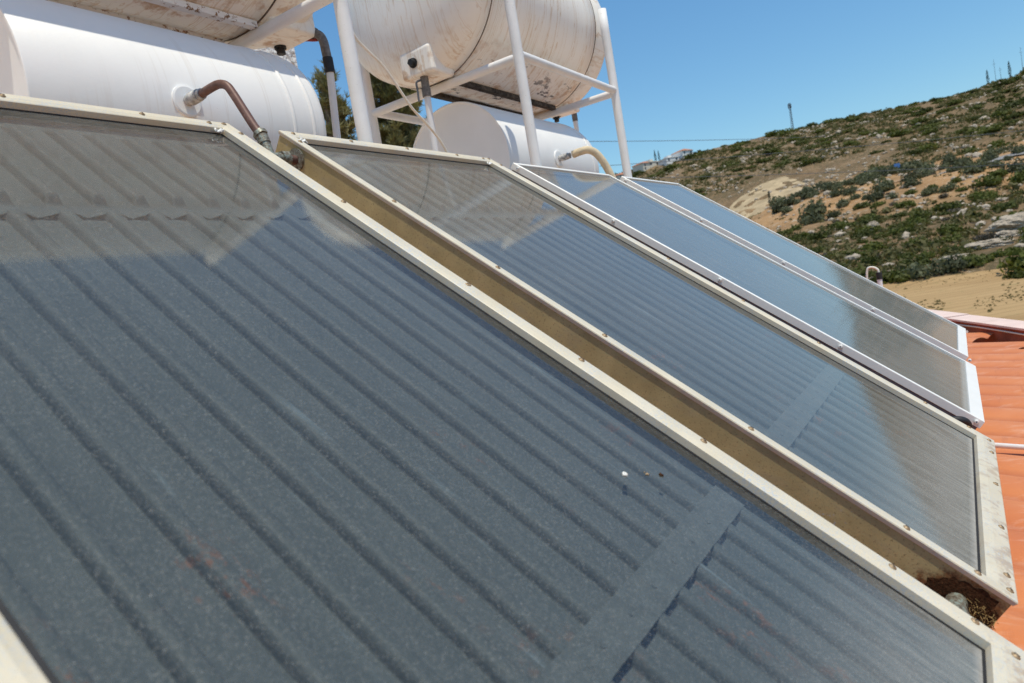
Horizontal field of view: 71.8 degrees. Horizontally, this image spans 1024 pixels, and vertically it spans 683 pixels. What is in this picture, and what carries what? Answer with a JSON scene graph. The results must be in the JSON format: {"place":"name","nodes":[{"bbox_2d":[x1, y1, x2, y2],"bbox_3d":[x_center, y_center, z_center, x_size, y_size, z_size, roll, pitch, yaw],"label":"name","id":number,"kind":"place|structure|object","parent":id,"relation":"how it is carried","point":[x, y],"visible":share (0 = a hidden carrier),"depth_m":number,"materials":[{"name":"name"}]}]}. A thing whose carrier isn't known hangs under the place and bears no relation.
{"place":"outdoors","nodes":[
{"label":"outdoors","id":0,"kind":"place"},
{"bbox_2d":[253,47,297,67],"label":"stucco wall","id":1,"kind":"structure","parent":0,"point":[290,56],"depth_m":3.62,"materials":[{"name":"white"}]},
{"bbox_2d":[294,0,1023,173],"label":"sky","id":2,"kind":"structure","parent":0,"point":[711,72],"materials":[{"name":"blue"}]},
{"bbox_2d":[615,79,1023,283],"bbox_3d":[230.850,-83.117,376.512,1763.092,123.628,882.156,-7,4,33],"label":"hillside","id":3,"kind":"structure","parent":0,"point":[767,220],"depth_m":247.00,"materials":[{"name":"soil"}]},
{"bbox_2d":[632,161,650,171],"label":"villa","id":4,"kind":"object","parent":3,"relation":"on","point":[644,166],"visible":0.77,"depth_m":446.21,"materials":[{"name":"concrete"}]},
{"bbox_2d":[657,155,678,165],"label":"villa","id":5,"kind":"object","parent":3,"relation":"on","point":[669,158],"visible":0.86,"depth_m":441.63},
{"bbox_2d":[671,149,692,159],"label":"villa","id":6,"kind":"object","parent":3,"relation":"on","point":[681,153],"visible":0.45,"depth_m":443.57,"materials":[{"name":"concrete"}]},
{"bbox_2d":[589,136,823,141],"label":"power line","id":7,"kind":"object","parent":3,"relation":"on","point":[699,140],"visible":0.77,"depth_m":82.08,"materials":[{"name":"metal"}]},
{"bbox_2d":[769,199,786,212],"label":"olive tree","id":8,"kind":"object","parent":3,"relation":"on","point":[777,205],"visible":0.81,"depth_m":196.62,"materials":[{"name":"green plant"}]},
{"bbox_2d":[729,176,846,217],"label":"earth cutting","id":9,"kind":"object","parent":3,"relation":"attached to","point":[758,206],"visible":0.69,"depth_m":268.13,"materials":[{"name":"soil"}]},
{"bbox_2d":[798,186,819,198],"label":"shrub","id":10,"kind":"object","parent":3,"relation":"on","point":[804,192],"visible":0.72,"depth_m":196.70,"materials":[{"name":"green plant"}]},
{"bbox_2d":[798,157,823,165],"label":"shrub","id":11,"kind":"object","parent":3,"relation":"on","point":[805,162],"visible":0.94,"depth_m":291.36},
{"bbox_2d":[801,214,825,225],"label":"bush","id":12,"kind":"object","parent":3,"relation":"on","point":[815,218],"visible":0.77,"depth_m":161.87,"materials":[{"name":"green plant"}]},
{"bbox_2d":[797,199,831,221],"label":"bush","id":13,"kind":"object","parent":3,"relation":"on","point":[816,208],"visible":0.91,"depth_m":167.17,"materials":[{"name":"green plant"}]},
{"bbox_2d":[610,130,1023,165],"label":"power line","id":14,"kind":"object","parent":3,"relation":"on","point":[819,149],"visible":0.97,"depth_m":74.13,"materials":[{"name":"metal"}]},
{"bbox_2d":[805,230,830,240],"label":"shrub","id":15,"kind":"object","parent":3,"relation":"on","point":[817,235],"visible":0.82,"depth_m":135.36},
{"bbox_2d":[615,67,1023,274],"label":"scrub","id":16,"kind":"object","parent":3,"relation":"on","point":[889,254],"visible":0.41,"depth_m":243.30,"materials":[{"name":"green plant"}]},
{"bbox_2d":[617,163,1023,178],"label":"power line","id":17,"kind":"object","parent":3,"relation":"on","point":[829,172],"visible":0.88,"depth_m":74.75,"materials":[{"name":"metal"}]},
{"bbox_2d":[636,76,1023,280],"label":"stones","id":18,"kind":"object","parent":3,"relation":"on","point":[905,235],"visible":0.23,"depth_m":234.35,"materials":[{"name":"stone"}]},
{"bbox_2d":[825,210,840,218],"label":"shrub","id":19,"kind":"object","parent":3,"relation":"on","point":[833,213],"visible":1,"depth_m":160.24,"materials":[{"name":"green plant"}]},
{"bbox_2d":[827,187,845,196],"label":"shrub","id":20,"kind":"object","parent":3,"relation":"on","point":[834,192],"visible":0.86,"depth_m":180.12,"materials":[{"name":"green plant"}]},
{"bbox_2d":[836,198,850,207],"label":"shrub","id":21,"kind":"object","parent":3,"relation":"on","point":[843,202],"visible":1,"depth_m":167.31,"materials":[{"name":"green plant"}]},
{"bbox_2d":[833,221,856,229],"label":"shrub","id":22,"kind":"object","parent":3,"relation":"on","point":[844,225],"visible":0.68,"depth_m":139.10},
{"bbox_2d":[850,229,874,239],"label":"shrub","id":23,"kind":"object","parent":3,"relation":"on","point":[865,232],"visible":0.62,"depth_m":123.19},
{"bbox_2d":[851,265,874,279],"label":"bush","id":24,"kind":"object","parent":3,"relation":"on","point":[860,272],"visible":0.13,"depth_m":89.65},
{"bbox_2d":[853,172,873,183],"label":"olive tree","id":25,"kind":"object","parent":3,"relation":"on","point":[863,176],"visible":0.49,"depth_m":190.13,"materials":[{"name":"green plant"}]},
{"bbox_2d":[854,215,878,226],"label":"shrub","id":26,"kind":"object","parent":3,"relation":"on","point":[865,220],"visible":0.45,"depth_m":136.33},
{"bbox_2d":[854,255,881,266],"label":"shrub","id":27,"kind":"object","parent":3,"relation":"on","point":[866,259],"visible":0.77,"depth_m":97.60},
{"bbox_2d":[855,225,880,232],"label":"shrub","id":28,"kind":"object","parent":3,"relation":"on","point":[867,227],"visible":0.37,"depth_m":125.34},
{"bbox_2d":[864,189,883,200],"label":"shrub","id":29,"kind":"object","parent":3,"relation":"on","point":[877,195],"visible":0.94,"depth_m":156.19,"materials":[{"name":"green plant"}]},
{"bbox_2d":[860,241,888,250],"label":"shrub","id":30,"kind":"object","parent":3,"relation":"on","point":[874,245],"visible":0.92,"depth_m":109.17,"materials":[{"name":"plant"}]},
{"bbox_2d":[870,178,895,192],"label":"shrub","id":31,"kind":"object","parent":3,"relation":"on","point":[885,185],"visible":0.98,"depth_m":161.76,"materials":[{"name":"green plant"}]},
{"bbox_2d":[869,268,909,283],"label":"bush","id":32,"kind":"object","parent":3,"relation":"on","point":[893,276],"visible":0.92,"depth_m":86.14,"materials":[{"name":"plant"}]},
{"bbox_2d":[880,165,898,175],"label":"olive tree","id":33,"kind":"object","parent":3,"relation":"on","point":[893,171],"visible":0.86,"depth_m":187.97,"materials":[{"name":"green plant"}]},
{"bbox_2d":[883,129,912,137],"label":"shrub","id":34,"kind":"object","parent":3,"relation":"on","point":[893,133],"visible":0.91,"depth_m":290.10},
{"bbox_2d":[888,225,915,234],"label":"shrub","id":35,"kind":"object","parent":3,"relation":"on","point":[909,228],"visible":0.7,"depth_m":115.28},
{"bbox_2d":[892,199,916,207],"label":"shrub","id":36,"kind":"object","parent":3,"relation":"on","point":[903,203],"visible":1,"depth_m":142.67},
{"bbox_2d":[896,161,916,173],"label":"olive tree","id":37,"kind":"object","parent":3,"relation":"on","point":[908,165],"visible":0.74,"depth_m":185.58,"materials":[{"name":"green plant"}]},
{"bbox_2d":[896,252,916,259],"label":"shrub","id":38,"kind":"object","parent":3,"relation":"on","point":[906,255],"visible":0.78,"depth_m":96.66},
{"bbox_2d":[900,169,922,182],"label":"olive tree","id":39,"kind":"object","parent":3,"relation":"on","point":[915,173],"visible":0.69,"depth_m":165.63,"materials":[{"name":"green plant"}]},
{"bbox_2d":[901,176,922,187],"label":"shrub","id":40,"kind":"object","parent":3,"relation":"on","point":[910,180],"visible":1,"depth_m":156.52,"materials":[{"name":"green plant"}]},
{"bbox_2d":[898,254,931,267],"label":"shrub","id":41,"kind":"object","parent":3,"relation":"on","point":[923,260],"visible":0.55,"depth_m":91.71,"materials":[{"name":"plant"}]},
{"bbox_2d":[899,262,932,279],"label":"bush","id":42,"kind":"object","parent":3,"relation":"on","point":[918,270],"visible":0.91,"depth_m":84.49,"materials":[{"name":"green plant"}]},
{"bbox_2d":[903,216,928,225],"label":"shrub","id":43,"kind":"object","parent":3,"relation":"on","point":[911,221],"visible":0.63,"depth_m":119.82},
{"bbox_2d":[906,210,932,218],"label":"shrub","id":44,"kind":"object","parent":3,"relation":"on","point":[925,214],"visible":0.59,"depth_m":123.54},
{"bbox_2d":[917,249,937,257],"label":"shrub","id":45,"kind":"object","parent":3,"relation":"on","point":[930,254],"visible":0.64,"depth_m":93.32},
{"bbox_2d":[918,143,939,150],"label":"shrub","id":46,"kind":"object","parent":3,"relation":"on","point":[928,146],"visible":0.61,"depth_m":244.33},
{"bbox_2d":[920,127,938,135],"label":"shrub","id":47,"kind":"object","parent":3,"relation":"on","point":[927,131],"visible":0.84,"depth_m":275.27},
{"bbox_2d":[919,186,940,195],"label":"shrub","id":48,"kind":"object","parent":3,"relation":"on","point":[929,191],"visible":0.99,"depth_m":145.76,"materials":[{"name":"green plant"}]},
{"bbox_2d":[931,200,964,210],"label":"shrub","id":49,"kind":"object","parent":3,"relation":"on","point":[949,205],"visible":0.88,"depth_m":128.40,"materials":[{"name":"plant"}]},
{"bbox_2d":[937,182,958,192],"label":"shrub","id":50,"kind":"object","parent":3,"relation":"on","point":[948,187],"visible":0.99,"depth_m":143.63,"materials":[{"name":"green plant"}]},
{"bbox_2d":[927,253,970,274],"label":"bush","id":51,"kind":"object","parent":3,"relation":"on","point":[953,265],"visible":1,"depth_m":83.58,"materials":[{"name":"green plant"}]},
{"bbox_2d":[940,155,958,163],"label":"olive tree","id":52,"kind":"object","parent":3,"relation":"on","point":[947,159],"visible":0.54,"depth_m":179.03,"materials":[{"name":"green plant"}]},
{"bbox_2d":[934,223,969,236],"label":"shrub","id":53,"kind":"object","parent":3,"relation":"on","point":[951,229],"visible":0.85,"depth_m":106.99,"materials":[{"name":"plant"}]},
{"bbox_2d":[939,232,964,242],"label":"shrub","id":54,"kind":"object","parent":3,"relation":"on","point":[949,238],"visible":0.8,"depth_m":100.61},
{"bbox_2d":[941,245,969,254],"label":"shrub","id":55,"kind":"object","parent":3,"relation":"on","point":[959,248],"visible":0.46,"depth_m":92.65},
{"bbox_2d":[950,155,972,167],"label":"olive tree","id":56,"kind":"object","parent":3,"relation":"on","point":[960,163],"visible":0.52,"depth_m":159.08,"materials":[{"name":"green plant"}]},
{"bbox_2d":[959,160,987,174],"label":"olive tree","id":57,"kind":"object","parent":3,"relation":"on","point":[977,169],"visible":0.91,"depth_m":149.56,"materials":[{"name":"green plant"}]},
{"bbox_2d":[962,253,995,267],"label":"bush","id":58,"kind":"object","parent":3,"relation":"on","point":[980,260],"visible":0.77,"depth_m":83.52,"materials":[{"name":"plant"}]},
{"bbox_2d":[970,190,1001,201],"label":"shrub","id":59,"kind":"object","parent":3,"relation":"on","point":[987,194],"visible":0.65,"depth_m":131.76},
{"bbox_2d":[973,231,1001,240],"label":"thorn bush","id":60,"kind":"object","parent":3,"relation":"on","point":[982,237],"visible":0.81,"depth_m":96.18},
{"bbox_2d":[973,175,1005,187],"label":"shrub","id":61,"kind":"object","parent":3,"relation":"on","point":[988,181],"visible":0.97,"depth_m":137.84,"materials":[{"name":"plant"}]},
{"bbox_2d":[964,238,1015,249],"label":"rock","id":62,"kind":"object","parent":3,"relation":"on","point":[992,243],"visible":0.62,"depth_m":91.09,"materials":[{"name":"stone"}]},
{"bbox_2d":[976,124,1003,134],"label":"shrub","id":63,"kind":"object","parent":3,"relation":"on","point":[991,129],"visible":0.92,"depth_m":237.18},
{"bbox_2d":[981,152,998,160],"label":"olive tree","id":64,"kind":"object","parent":3,"relation":"on","point":[991,156],"visible":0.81,"depth_m":162.14,"materials":[{"name":"green plant"}]},
{"bbox_2d":[979,147,1003,159],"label":"olive tree","id":65,"kind":"object","parent":3,"relation":"on","point":[988,151],"visible":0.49,"depth_m":170.62,"materials":[{"name":"green plant"}]},
{"bbox_2d":[983,169,1008,177],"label":"shrub","id":66,"kind":"object","parent":3,"relation":"on","point":[997,172],"visible":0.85,"depth_m":139.90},
{"bbox_2d":[989,109,1014,117],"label":"shrub","id":67,"kind":"object","parent":3,"relation":"on","point":[1000,113],"visible":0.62,"depth_m":259.47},
{"bbox_2d":[983,212,1023,231],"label":"rock","id":68,"kind":"object","parent":3,"relation":"on","point":[1015,221],"visible":0.59,"depth_m":99.22,"materials":[{"name":"stone"}]},
{"bbox_2d":[992,78,1016,87],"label":"shrub","id":69,"kind":"object","parent":3,"relation":"on","point":[1008,81],"visible":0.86,"depth_m":351.62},
{"bbox_2d":[990,200,1018,210],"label":"shrub","id":70,"kind":"object","parent":3,"relation":"on","point":[1006,205],"visible":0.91,"depth_m":114.08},
{"bbox_2d":[990,246,1023,256],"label":"shrub","id":71,"kind":"object","parent":3,"relation":"on","point":[1001,253],"visible":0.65,"depth_m":85.15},
{"bbox_2d":[994,230,1021,237],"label":"rock","id":72,"kind":"object","parent":3,"relation":"on","point":[1007,233],"visible":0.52,"depth_m":94.55,"materials":[{"name":"stone"}]},
{"bbox_2d":[994,100,1022,110],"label":"shrub","id":73,"kind":"object","parent":3,"relation":"on","point":[1012,104],"visible":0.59,"depth_m":272.81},
{"bbox_2d":[996,249,1023,272],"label":"bush","id":74,"kind":"object","parent":3,"relation":"on","point":[1015,261],"visible":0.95,"depth_m":77.24,"materials":[{"name":"plant"}]},
{"bbox_2d":[997,111,1023,120],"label":"shrub","id":75,"kind":"object","parent":3,"relation":"on","point":[1011,116],"visible":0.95,"depth_m":252.10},
{"bbox_2d":[999,158,1023,171],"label":"olive tree","id":76,"kind":"object","parent":3,"relation":"on","point":[1012,167],"visible":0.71,"depth_m":141.43,"materials":[{"name":"green plant"}]},
{"bbox_2d":[1002,267,1023,279],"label":"bush","id":77,"kind":"object","parent":3,"relation":"on","point":[1012,272],"visible":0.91,"depth_m":73.79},
{"bbox_2d":[1006,169,1023,182],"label":"shrub","id":78,"kind":"object","parent":3,"relation":"on","point":[1017,177],"visible":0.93,"depth_m":134.67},
{"bbox_2d":[1009,143,1023,153],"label":"olive tree","id":79,"kind":"object","parent":3,"relation":"on","point":[1018,150],"visible":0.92,"depth_m":157.22,"materials":[{"name":"green plant"}]},
{"bbox_2d":[883,268,1023,320],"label":"field","id":80,"kind":"structure","parent":0,"point":[963,295],"depth_m":69.89,"materials":[{"name":"beige soil"}]},
{"bbox_2d":[307,60,348,138],"bbox_3d":[-2.621,0.951,13.273,1.394,12.491,1.695,-9,4,5],"label":"pine tree","id":81,"kind":"object","parent":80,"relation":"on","point":[321,84],"visible":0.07,"depth_m":12.89,"materials":[{"name":"green plant"}]},
{"bbox_2d":[337,91,356,139],"bbox_3d":[-2.347,1.087,13.791,1.647,12.060,2.201,-10,4,-10],"label":"pine tree","id":82,"kind":"object","parent":80,"relation":"on","point":[346,132],"visible":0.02,"depth_m":13.38,"materials":[{"name":"green plant"}]},
{"bbox_2d":[357,72,415,147],"bbox_3d":[-1.594,0.399,14.817,3.289,13.040,3.204,-7,4,33],"label":"pine tree","id":83,"kind":"object","parent":80,"relation":"on","point":[391,131],"visible":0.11,"depth_m":14.41,"materials":[{"name":"green plant"}]},
{"bbox_2d":[395,88,426,146],"bbox_3d":[-1.389,0.421,15.569,2.954,12.844,2.718,-7,4,33],"label":"pine tree","id":84,"kind":"object","parent":80,"relation":"on","point":[416,105],"visible":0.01,"depth_m":15.12,"materials":[{"name":"green plant"}]},
{"bbox_2d":[888,270,1023,311],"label":"weeds","id":85,"kind":"object","parent":80,"relation":"on","point":[937,303],"visible":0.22,"depth_m":63.00,"materials":[{"name":"plant"}]},
{"bbox_2d":[928,309,1023,650],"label":"roof","id":86,"kind":"structure","parent":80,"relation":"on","point":[996,358],"depth_m":3.22,"materials":[{"name":"tile"}]},
{"bbox_2d":[48,0,372,142],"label":"tank stand","id":87,"kind":"object","parent":86,"relation":"on","point":[256,34],"visible":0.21,"depth_m":2.23,"materials":[{"name":"paint"}]},
{"bbox_2d":[0,0,326,151],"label":"hot water tank","id":88,"kind":"object","parent":87,"relation":"on","point":[50,50],"visible":0.44,"depth_m":1.85,"materials":[{"name":"metal"}]},
{"bbox_2d":[198,80,303,170],"bbox_3d":[-0.699,-0.557,1.837,0.238,0.265,0.168,-7,4,33],"label":"copper pipe","id":89,"kind":"object","parent":88,"relation":"attached to","point":[293,157],"visible":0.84,"depth_m":1.81,"materials":[{"name":"gold metal"}]},
{"bbox_2d":[65,0,314,55],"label":"storage tank","id":90,"kind":"object","parent":87,"relation":"on","point":[285,39],"visible":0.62,"depth_m":2.35,"materials":[{"name":"white plastic"}]},
{"bbox_2d":[307,28,340,137],"bbox_3d":[-0.672,-0.757,2.626,0.151,1.492,0.047,-7,4,33],"label":"outlet pipe","id":91,"kind":"object","parent":90,"relation":"attached to","point":[327,58],"visible":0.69,"depth_m":2.58,"materials":[{"name":"grey metal"}]},
{"bbox_2d":[354,33,448,152],"bbox_3d":[-0.379,-0.807,2.555,0.020,0.920,0.508,-7,4,31],"label":"cable","id":92,"kind":"object","parent":87,"relation":"hanging from","point":[398,88],"visible":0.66,"depth_m":2.54,"materials":[{"name":"plastic"}]},
{"bbox_2d":[359,0,631,176],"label":"tank stand","id":93,"kind":"object","parent":86,"relation":"on","point":[519,57],"visible":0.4,"depth_m":3.58,"materials":[{"name":"paint"}]},
{"bbox_2d":[348,0,604,122],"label":"storage tank","id":94,"kind":"object","parent":93,"relation":"on","point":[408,44],"visible":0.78,"depth_m":3.33,"materials":[{"name":"white plastic"}]},
{"bbox_2d":[415,75,438,150],"bbox_3d":[-0.323,-0.666,3.259,0.066,1.118,0.045,-10,4,-3],"label":"drain pipe","id":95,"kind":"object","parent":94,"relation":"attached to","point":[426,89],"visible":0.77,"depth_m":3.22,"materials":[{"name":"white plastic"}]},
{"bbox_2d":[571,113,578,130],"bbox_3d":[0.456,-0.916,4.484,0.038,1.199,0.114,-7,5,39],"label":"outlet pipe","id":96,"kind":"object","parent":94,"relation":"attached to","point":[575,120],"visible":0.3,"depth_m":4.47,"materials":[{"name":"white plastic"}]},
{"bbox_2d":[413,102,598,178],"bbox_3d":[0.063,-0.726,3.859,0.674,1.022,0.996,-7,4,33],"label":"hot water tank","id":97,"kind":"object","parent":93,"relation":"on","point":[478,130],"visible":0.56,"depth_m":3.44,"materials":[{"name":"metal"}]},
{"bbox_2d":[571,146,618,185],"bbox_3d":[0.432,-0.882,3.629,0.226,0.248,0.062,-9,4,4],"label":"insulated hose","id":98,"kind":"object","parent":97,"relation":"attached to","point":[599,157],"visible":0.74,"depth_m":3.61,"materials":[{"name":"plastic"}]},
{"bbox_2d":[866,266,882,286],"bbox_3d":[2.587,-0.173,4.990,0.112,0.725,0.038,-7,4,33],"label":"vent pipe","id":99,"kind":"object","parent":86,"relation":"on","point":[879,277],"visible":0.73,"depth_m":4.95,"materials":[{"name":"white plastic"}]},
{"bbox_2d":[957,324,1023,334],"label":"cable","id":100,"kind":"object","parent":86,"relation":"attached to","point":[991,329],"visible":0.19,"depth_m":5.35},
{"bbox_2d":[995,443,1023,449],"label":"conduit","id":101,"kind":"object","parent":86,"relation":"on","point":[1010,446],"depth_m":2.65,"materials":[{"name":"white plastic"}]},
{"bbox_3d":[-0.267,0.223,1.001,1.363,1.288,0.732,-7,4,33],"label":"collector trestle","id":102,"kind":"object","parent":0,"visible":0},
{"bbox_2d":[0,93,1023,682],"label":"solar collector","id":103,"kind":"object","parent":102,"relation":"on","point":[266,415],"visible":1,"depth_m":0.90,"materials":[{"name":"glass"}]},
{"bbox_3d":[0.346,0.059,1.965,1.363,1.288,0.732,-7,4,33],"label":"collector trestle","id":104,"kind":"object","parent":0,"visible":0},
{"bbox_2d":[275,130,1017,625],"bbox_3d":[0.346,-0.107,1.937,1.885,0.092,1.000,34,25,23],"label":"solar collector","id":105,"kind":"object","parent":104,"relation":"on","point":[905,482],"visible":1,"depth_m":1.73,"materials":[{"name":"metal"}]},
{"bbox_2d":[945,592,969,652],"bbox_3d":[0.705,0.446,1.123,0.047,0.047,0.184,-7,4,33],"label":"header joint","id":106,"kind":"object","parent":105,"relation":"attached to","point":[959,600],"visible":0.16,"depth_m":1.16,"materials":[{"name":"grey metal"}]},
{"bbox_2d":[962,590,998,630],"bbox_3d":[0.746,0.471,1.162,0.094,0.113,0.072,-7,4,33],"label":"fibre tuft","id":107,"kind":"object","parent":105,"relation":"attached to","point":[976,616],"visible":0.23,"depth_m":1.15,"materials":[{"name":"plant"}]},
{"bbox_3d":[0.925,-0.096,2.876,1.363,1.288,0.662,-7,4,33],"label":"collector trestle","id":108,"kind":"object","parent":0,"visible":0},
{"bbox_2d":[511,163,984,429],"bbox_3d":[0.930,-0.268,2.857,1.830,0.085,0.949,34,25,23],"label":"solar collector","id":109,"kind":"object","parent":108,"relation":"on","point":[941,380],"visible":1,"depth_m":2.78,"materials":[{"name":"blue metal"}]},
{"bbox_2d":[951,416,972,427],"bbox_3d":[1.302,0.254,2.081,0.116,0.074,0.052,-10,4,0],"label":"rubber hose","id":110,"kind":"object","parent":109,"relation":"attached to","point":[965,421],"visible":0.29,"depth_m":2.06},
{"bbox_3d":[1.496,-0.249,3.773,1.363,1.288,0.632,-7,4,33],"label":"collector trestle","id":111,"kind":"object","parent":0,"visible":0},
{"bbox_2d":[620,176,971,363],"bbox_3d":[1.488,-0.428,3.756,1.819,0.085,0.919,34,25,23],"label":"solar collector","id":112,"kind":"object","parent":111,"relation":"on","point":[914,318],"visible":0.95,"depth_m":3.67,"materials":[{"name":"blue metal"}]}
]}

